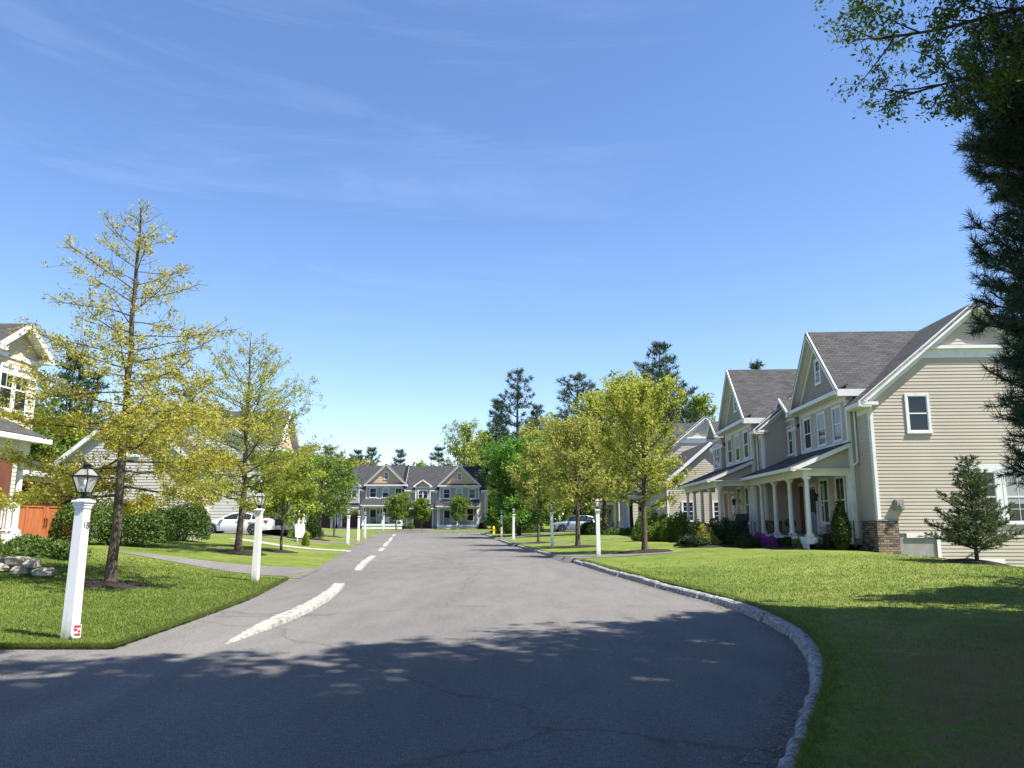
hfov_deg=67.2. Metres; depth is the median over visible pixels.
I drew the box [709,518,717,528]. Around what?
potted plant
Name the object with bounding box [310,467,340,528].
house
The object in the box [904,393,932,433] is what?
window
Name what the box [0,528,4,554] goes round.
flowering shrub
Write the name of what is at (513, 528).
lamp post
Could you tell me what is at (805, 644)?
kerb
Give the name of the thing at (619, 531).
garden shrub
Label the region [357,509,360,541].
lamp post
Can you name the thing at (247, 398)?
oak tree
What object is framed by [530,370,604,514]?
pine tree
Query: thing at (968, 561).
mulch bed
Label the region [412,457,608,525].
woods
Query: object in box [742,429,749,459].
window
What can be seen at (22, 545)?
juniper shrub
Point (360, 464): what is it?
broadleaf tree
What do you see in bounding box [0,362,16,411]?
window
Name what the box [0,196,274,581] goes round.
oak tree
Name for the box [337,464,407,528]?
townhouse
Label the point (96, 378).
pine tree
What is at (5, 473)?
timber door
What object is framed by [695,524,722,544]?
garden shrub
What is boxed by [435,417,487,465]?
broadleaf tree
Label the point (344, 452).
young tree
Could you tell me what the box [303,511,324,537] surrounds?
garden shrub
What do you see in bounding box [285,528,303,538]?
garden shrub
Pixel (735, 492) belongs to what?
window
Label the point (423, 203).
sky
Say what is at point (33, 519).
garage door
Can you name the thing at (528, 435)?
broadleaf tree
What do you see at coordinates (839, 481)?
window
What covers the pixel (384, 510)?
window
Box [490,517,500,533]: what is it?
garden shrub
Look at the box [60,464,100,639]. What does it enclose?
lamp post
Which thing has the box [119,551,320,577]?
driveway
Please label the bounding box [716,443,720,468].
window
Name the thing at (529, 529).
garden shrub
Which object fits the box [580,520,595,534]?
garden shrub
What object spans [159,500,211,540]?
clipped shrub
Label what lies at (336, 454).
pine tree
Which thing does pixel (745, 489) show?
window
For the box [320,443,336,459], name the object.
pine tree
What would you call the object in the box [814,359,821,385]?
window
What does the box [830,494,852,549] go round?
arborvitae
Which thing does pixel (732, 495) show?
door
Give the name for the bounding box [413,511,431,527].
garage door
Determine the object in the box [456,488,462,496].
window
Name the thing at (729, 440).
window
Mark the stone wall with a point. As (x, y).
(9, 564)
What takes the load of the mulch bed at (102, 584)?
on the lawn at (196, 549)
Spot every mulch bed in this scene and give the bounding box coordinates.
[84,579,149,589]
[205,549,267,555]
[265,549,297,552]
[527,541,549,543]
[556,545,595,548]
[615,549,672,553]
[694,544,735,547]
[750,545,818,549]
[945,558,1010,565]
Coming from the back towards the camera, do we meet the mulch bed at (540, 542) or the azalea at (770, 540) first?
the mulch bed at (540, 542)
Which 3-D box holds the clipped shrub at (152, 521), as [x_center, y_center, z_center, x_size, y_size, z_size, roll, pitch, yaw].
[-14.530,5.402,29.804,2.752,1.806,2.422,0,-10,0]
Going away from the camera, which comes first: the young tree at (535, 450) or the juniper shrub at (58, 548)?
the juniper shrub at (58, 548)
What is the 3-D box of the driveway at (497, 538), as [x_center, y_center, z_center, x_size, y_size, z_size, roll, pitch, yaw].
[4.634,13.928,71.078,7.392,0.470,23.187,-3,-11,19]
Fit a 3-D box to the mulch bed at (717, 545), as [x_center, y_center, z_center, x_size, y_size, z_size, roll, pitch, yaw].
[9.400,7.138,33.935,3.419,0.187,3.190,0,-10,0]
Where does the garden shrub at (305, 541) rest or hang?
on the lawn at (196, 549)
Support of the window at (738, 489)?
in the townhouse at (746, 434)
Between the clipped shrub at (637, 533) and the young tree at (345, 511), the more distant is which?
the young tree at (345, 511)
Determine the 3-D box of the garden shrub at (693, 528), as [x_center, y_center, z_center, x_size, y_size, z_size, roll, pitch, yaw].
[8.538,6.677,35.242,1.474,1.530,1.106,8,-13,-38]
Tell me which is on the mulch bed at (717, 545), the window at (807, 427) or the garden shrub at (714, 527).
the garden shrub at (714, 527)
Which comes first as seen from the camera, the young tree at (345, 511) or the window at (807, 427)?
the window at (807, 427)
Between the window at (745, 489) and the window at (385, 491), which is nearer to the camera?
the window at (745, 489)
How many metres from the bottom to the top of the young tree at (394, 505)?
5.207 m
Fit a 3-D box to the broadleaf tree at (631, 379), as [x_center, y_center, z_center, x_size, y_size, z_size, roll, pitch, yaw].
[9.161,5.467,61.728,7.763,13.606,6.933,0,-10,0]
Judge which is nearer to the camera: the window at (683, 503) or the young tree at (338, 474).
the window at (683, 503)
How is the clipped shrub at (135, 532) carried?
on the lawn at (196, 549)
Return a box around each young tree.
[247,444,327,549]
[287,449,348,518]
[293,452,360,538]
[315,476,362,535]
[380,492,407,529]
[394,492,416,529]
[409,497,431,529]
[448,494,471,529]
[504,440,563,541]
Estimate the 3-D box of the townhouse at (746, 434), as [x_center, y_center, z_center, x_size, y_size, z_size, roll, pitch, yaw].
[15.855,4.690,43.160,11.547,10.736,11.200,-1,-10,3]
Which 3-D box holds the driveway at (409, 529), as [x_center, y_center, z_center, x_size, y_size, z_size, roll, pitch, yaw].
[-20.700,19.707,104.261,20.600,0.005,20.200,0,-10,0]
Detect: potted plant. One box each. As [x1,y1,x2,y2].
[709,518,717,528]
[784,518,796,533]
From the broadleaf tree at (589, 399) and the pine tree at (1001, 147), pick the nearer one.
the pine tree at (1001, 147)
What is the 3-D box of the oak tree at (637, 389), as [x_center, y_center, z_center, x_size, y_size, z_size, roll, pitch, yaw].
[5.707,3.176,32.907,4.657,8.113,3.951,3,-10,-17]
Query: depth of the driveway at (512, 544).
48.56 m
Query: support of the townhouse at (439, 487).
on the lawn at (545, 527)
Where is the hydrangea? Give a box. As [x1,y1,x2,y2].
[792,534,810,547]
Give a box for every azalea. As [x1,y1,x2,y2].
[749,531,768,543]
[759,533,778,545]
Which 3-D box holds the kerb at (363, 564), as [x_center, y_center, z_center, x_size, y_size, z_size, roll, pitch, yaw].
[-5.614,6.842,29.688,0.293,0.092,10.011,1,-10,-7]
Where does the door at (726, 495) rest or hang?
in the townhouse at (746, 434)
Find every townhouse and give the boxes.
[0,323,53,543]
[180,403,319,533]
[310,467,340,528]
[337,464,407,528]
[402,464,488,528]
[589,448,637,528]
[615,415,712,527]
[676,369,801,534]
[740,301,1023,567]
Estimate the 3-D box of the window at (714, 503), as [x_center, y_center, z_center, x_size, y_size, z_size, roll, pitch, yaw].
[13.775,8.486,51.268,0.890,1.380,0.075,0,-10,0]
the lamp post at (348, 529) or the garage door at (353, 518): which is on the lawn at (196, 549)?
the lamp post at (348, 529)
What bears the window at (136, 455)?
in the townhouse wing at (86, 446)
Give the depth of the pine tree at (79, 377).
70.81 m
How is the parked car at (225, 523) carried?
on the driveway at (271, 536)
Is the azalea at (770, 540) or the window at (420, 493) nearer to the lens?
the azalea at (770, 540)
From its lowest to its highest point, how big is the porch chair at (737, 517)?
0.988 m
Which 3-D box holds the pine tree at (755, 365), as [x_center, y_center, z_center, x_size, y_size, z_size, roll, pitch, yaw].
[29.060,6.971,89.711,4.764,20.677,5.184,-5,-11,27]
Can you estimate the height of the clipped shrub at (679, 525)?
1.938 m
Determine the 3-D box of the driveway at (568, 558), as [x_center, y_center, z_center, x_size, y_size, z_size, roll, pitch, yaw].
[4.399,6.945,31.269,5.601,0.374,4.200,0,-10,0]
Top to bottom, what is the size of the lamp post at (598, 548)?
2.485 m
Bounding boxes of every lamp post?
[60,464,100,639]
[251,490,266,580]
[346,508,350,544]
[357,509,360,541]
[363,511,366,538]
[500,509,502,536]
[512,507,514,540]
[549,502,553,547]
[594,497,600,556]
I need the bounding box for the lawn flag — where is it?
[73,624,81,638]
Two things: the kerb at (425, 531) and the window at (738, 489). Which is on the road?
the kerb at (425, 531)
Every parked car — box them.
[208,512,274,534]
[553,515,595,531]
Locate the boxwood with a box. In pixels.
[775,534,791,545]
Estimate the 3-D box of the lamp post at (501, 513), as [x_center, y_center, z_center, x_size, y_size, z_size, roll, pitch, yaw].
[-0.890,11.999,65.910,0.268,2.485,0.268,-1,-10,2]
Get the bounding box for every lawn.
[0,528,382,648]
[346,525,608,532]
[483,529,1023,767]
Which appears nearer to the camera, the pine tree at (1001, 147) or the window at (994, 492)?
the pine tree at (1001, 147)
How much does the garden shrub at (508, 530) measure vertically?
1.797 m
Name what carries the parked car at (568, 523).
on the driveway at (497, 538)
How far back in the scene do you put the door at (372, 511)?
114.65 m
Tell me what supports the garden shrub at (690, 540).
on the mulch bed at (717, 545)
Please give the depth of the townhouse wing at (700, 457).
51.71 m
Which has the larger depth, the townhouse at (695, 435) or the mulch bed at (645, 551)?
the townhouse at (695, 435)
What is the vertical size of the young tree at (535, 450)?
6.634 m
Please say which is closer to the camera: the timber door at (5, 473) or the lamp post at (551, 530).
the timber door at (5, 473)
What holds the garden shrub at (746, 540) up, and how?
on the mulch bed at (781, 547)
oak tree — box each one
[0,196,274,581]
[139,329,342,550]
[530,412,627,545]
[583,369,697,549]
[814,0,1023,132]
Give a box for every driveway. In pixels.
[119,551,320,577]
[209,533,364,543]
[324,533,373,537]
[340,529,435,530]
[494,531,574,539]
[508,538,614,545]
[550,551,688,562]
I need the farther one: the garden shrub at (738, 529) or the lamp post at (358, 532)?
the lamp post at (358, 532)
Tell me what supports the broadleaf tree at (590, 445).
on the lawn at (621, 543)
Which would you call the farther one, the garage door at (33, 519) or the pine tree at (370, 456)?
the pine tree at (370, 456)
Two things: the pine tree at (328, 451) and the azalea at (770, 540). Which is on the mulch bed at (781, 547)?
the azalea at (770, 540)
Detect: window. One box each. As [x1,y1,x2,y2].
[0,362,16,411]
[10,367,30,415]
[126,439,139,456]
[369,488,376,497]
[379,508,386,520]
[382,488,388,497]
[384,472,388,479]
[395,488,401,494]
[418,489,422,497]
[423,489,427,498]
[443,488,449,498]
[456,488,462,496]
[457,472,461,479]
[466,508,473,520]
[468,488,475,498]
[611,505,612,522]
[681,501,693,521]
[712,501,718,521]
[714,445,716,469]
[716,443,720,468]
[727,437,732,464]
[733,396,737,412]
[734,433,740,462]
[735,492,739,513]
[736,487,742,513]
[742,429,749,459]
[744,486,750,523]
[787,425,793,456]
[802,416,812,451]
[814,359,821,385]
[816,410,827,447]
[818,477,830,523]
[818,484,825,526]
[831,404,843,443]
[833,476,847,524]
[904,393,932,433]
[967,470,1000,520]
[1001,470,1023,523]
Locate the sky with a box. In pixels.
[0,0,1023,516]
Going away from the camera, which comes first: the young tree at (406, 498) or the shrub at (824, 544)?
the shrub at (824, 544)
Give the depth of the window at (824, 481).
33.28 m
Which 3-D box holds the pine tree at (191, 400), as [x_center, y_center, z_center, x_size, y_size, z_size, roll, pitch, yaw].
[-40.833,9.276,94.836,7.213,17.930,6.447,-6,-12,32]
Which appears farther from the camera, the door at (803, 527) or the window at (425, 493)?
the window at (425, 493)
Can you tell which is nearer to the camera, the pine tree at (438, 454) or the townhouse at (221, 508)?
the townhouse at (221, 508)
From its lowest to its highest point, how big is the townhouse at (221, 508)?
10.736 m
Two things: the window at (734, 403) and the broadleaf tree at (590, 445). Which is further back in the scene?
the broadleaf tree at (590, 445)
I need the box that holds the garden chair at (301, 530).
[294,524,304,541]
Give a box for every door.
[0,456,12,531]
[18,481,80,541]
[317,512,330,528]
[342,511,360,526]
[370,509,375,523]
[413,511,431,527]
[444,510,449,524]
[725,493,728,517]
[731,494,734,520]
[799,486,805,533]
[809,487,817,534]
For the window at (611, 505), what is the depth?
87.22 m
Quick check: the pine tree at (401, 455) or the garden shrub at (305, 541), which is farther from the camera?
the pine tree at (401, 455)
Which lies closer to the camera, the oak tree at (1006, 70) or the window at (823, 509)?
the oak tree at (1006, 70)
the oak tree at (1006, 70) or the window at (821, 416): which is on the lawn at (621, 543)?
the oak tree at (1006, 70)
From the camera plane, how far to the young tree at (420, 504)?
104.22 m
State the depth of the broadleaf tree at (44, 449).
51.77 m
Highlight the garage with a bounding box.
[18,460,109,541]
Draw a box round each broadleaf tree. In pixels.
[25,387,93,461]
[46,415,100,457]
[335,453,376,465]
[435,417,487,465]
[446,429,507,498]
[515,412,588,530]
[539,412,598,514]
[569,387,631,524]
[579,368,661,528]
[684,391,718,421]
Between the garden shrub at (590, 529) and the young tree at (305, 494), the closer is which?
the young tree at (305, 494)
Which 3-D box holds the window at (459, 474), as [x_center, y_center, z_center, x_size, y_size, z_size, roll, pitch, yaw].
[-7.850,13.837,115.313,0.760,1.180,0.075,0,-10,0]
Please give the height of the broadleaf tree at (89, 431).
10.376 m
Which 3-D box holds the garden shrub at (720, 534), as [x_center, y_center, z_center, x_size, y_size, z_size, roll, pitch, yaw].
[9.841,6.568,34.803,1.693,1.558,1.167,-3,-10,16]
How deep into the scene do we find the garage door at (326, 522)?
114.74 m
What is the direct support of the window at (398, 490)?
in the townhouse at (377, 483)
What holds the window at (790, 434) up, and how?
in the townhouse at (883, 428)
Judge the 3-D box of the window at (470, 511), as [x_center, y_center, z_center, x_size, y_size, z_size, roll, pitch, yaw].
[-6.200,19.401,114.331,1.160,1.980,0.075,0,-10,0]
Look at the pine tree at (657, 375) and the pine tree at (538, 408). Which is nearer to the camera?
the pine tree at (657, 375)
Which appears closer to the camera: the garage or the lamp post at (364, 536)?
the garage
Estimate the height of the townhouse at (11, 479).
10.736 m
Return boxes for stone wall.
[0,555,54,576]
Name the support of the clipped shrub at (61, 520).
on the lawn at (196, 549)
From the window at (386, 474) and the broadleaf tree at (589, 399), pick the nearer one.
the broadleaf tree at (589, 399)
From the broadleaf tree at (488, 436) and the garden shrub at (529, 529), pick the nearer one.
the garden shrub at (529, 529)
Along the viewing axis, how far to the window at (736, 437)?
42.15 m
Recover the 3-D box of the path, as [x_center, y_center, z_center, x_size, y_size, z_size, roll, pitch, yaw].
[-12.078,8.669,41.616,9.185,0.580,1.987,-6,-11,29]
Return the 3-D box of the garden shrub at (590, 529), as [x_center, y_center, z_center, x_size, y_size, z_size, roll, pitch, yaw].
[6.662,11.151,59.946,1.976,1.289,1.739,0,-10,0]
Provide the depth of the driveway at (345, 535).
72.85 m
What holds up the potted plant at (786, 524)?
on the townhouse at (883, 428)
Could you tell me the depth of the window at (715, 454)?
47.28 m
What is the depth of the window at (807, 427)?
35.55 m
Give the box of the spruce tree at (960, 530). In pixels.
[917,454,1023,558]
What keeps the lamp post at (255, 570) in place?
on the lawn at (196, 549)
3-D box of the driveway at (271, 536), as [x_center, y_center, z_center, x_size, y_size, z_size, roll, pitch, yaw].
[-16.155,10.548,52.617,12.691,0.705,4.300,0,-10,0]
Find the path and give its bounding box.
[228,538,350,551]
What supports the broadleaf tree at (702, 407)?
on the lawn at (545, 527)
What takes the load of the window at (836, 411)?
in the townhouse at (883, 428)
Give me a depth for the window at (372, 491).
115.24 m
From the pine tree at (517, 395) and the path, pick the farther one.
the pine tree at (517, 395)
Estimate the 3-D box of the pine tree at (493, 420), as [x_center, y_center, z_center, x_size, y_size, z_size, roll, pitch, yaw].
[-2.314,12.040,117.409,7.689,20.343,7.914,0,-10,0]
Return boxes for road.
[0,533,809,767]
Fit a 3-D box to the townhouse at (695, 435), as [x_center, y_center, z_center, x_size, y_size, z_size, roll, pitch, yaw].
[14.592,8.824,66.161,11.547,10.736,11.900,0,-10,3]
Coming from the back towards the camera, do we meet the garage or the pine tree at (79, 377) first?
the pine tree at (79, 377)
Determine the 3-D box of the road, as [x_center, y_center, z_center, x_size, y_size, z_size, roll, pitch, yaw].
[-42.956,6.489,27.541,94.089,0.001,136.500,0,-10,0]
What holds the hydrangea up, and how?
on the mulch bed at (781, 547)
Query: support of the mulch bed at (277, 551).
on the lawn at (196, 549)
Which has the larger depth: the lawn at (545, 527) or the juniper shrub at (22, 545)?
the lawn at (545, 527)
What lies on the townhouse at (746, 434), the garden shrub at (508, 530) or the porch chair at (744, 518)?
the porch chair at (744, 518)
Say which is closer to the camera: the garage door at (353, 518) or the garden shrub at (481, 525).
the garden shrub at (481, 525)
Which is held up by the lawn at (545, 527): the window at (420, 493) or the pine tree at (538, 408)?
the pine tree at (538, 408)
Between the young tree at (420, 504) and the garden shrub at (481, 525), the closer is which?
the young tree at (420, 504)
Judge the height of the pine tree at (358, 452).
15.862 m
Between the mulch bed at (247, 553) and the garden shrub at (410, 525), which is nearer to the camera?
the mulch bed at (247, 553)
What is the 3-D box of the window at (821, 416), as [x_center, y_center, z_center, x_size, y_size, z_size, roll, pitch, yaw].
[13.527,1.978,33.651,0.075,1.530,1.120,-1,-10,3]
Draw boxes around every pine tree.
[41,349,105,426]
[72,368,114,422]
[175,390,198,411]
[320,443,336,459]
[334,450,346,459]
[348,448,365,465]
[361,446,382,465]
[389,449,406,465]
[428,444,446,465]
[474,398,511,512]
[477,366,544,477]
[527,401,545,528]
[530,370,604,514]
[622,340,713,438]
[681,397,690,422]
[749,358,764,369]
[937,0,1023,491]
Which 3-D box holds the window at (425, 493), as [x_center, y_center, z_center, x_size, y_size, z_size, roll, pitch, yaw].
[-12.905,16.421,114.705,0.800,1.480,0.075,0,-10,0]
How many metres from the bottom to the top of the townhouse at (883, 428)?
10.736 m
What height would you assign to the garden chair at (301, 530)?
1.105 m
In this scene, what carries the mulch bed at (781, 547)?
on the lawn at (621, 543)
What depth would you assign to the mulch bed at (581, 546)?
39.19 m
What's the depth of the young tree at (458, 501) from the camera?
104.33 m
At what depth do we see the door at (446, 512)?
114.26 m
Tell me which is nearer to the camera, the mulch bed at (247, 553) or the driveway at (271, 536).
the mulch bed at (247, 553)
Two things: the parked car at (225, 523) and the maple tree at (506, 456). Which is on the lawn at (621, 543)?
the maple tree at (506, 456)
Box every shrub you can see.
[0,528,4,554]
[2,531,50,555]
[35,537,91,558]
[48,498,112,543]
[97,498,169,543]
[100,500,178,546]
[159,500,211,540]
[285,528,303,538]
[301,530,310,545]
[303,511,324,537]
[407,522,413,528]
[479,522,485,528]
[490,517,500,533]
[499,522,521,533]
[521,520,543,532]
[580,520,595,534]
[585,519,609,534]
[601,526,633,534]
[629,508,658,540]
[647,512,678,540]
[657,507,692,541]
[673,533,712,547]
[687,513,712,534]
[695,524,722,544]
[707,522,727,539]
[713,512,737,543]
[726,520,753,544]
[735,530,762,547]
[815,528,835,549]
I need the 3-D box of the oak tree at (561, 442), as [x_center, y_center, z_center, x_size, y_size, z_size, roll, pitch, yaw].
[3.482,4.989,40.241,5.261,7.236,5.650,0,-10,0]
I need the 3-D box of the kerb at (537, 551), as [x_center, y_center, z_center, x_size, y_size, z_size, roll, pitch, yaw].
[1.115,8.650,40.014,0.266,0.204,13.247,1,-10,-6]
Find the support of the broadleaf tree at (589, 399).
on the lawn at (621, 543)
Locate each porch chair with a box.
[725,514,740,527]
[734,514,748,527]
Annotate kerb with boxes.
[224,583,344,643]
[355,555,375,569]
[360,531,489,532]
[517,545,553,556]
[573,559,823,767]
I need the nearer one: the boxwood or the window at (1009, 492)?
the window at (1009, 492)
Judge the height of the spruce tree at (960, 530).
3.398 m
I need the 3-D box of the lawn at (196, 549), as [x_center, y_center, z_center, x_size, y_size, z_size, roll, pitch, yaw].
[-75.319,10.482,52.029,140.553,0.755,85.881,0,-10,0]
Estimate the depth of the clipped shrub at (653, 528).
41.87 m
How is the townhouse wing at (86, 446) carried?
on the lawn at (196, 549)
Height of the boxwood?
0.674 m
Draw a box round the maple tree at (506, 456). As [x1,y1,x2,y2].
[478,430,566,535]
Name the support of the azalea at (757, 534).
on the mulch bed at (717, 545)
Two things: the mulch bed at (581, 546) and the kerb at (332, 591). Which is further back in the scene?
the mulch bed at (581, 546)
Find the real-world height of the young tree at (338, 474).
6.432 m
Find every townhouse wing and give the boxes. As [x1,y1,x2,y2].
[50,404,219,539]
[637,442,718,524]
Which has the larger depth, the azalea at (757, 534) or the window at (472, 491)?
the window at (472, 491)
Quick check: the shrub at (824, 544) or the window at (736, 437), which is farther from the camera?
the window at (736, 437)
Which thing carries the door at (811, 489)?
in the townhouse at (883, 428)
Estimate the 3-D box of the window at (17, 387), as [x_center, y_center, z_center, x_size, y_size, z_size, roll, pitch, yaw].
[-15.812,0.238,24.807,0.075,1.480,0.800,0,-10,0]

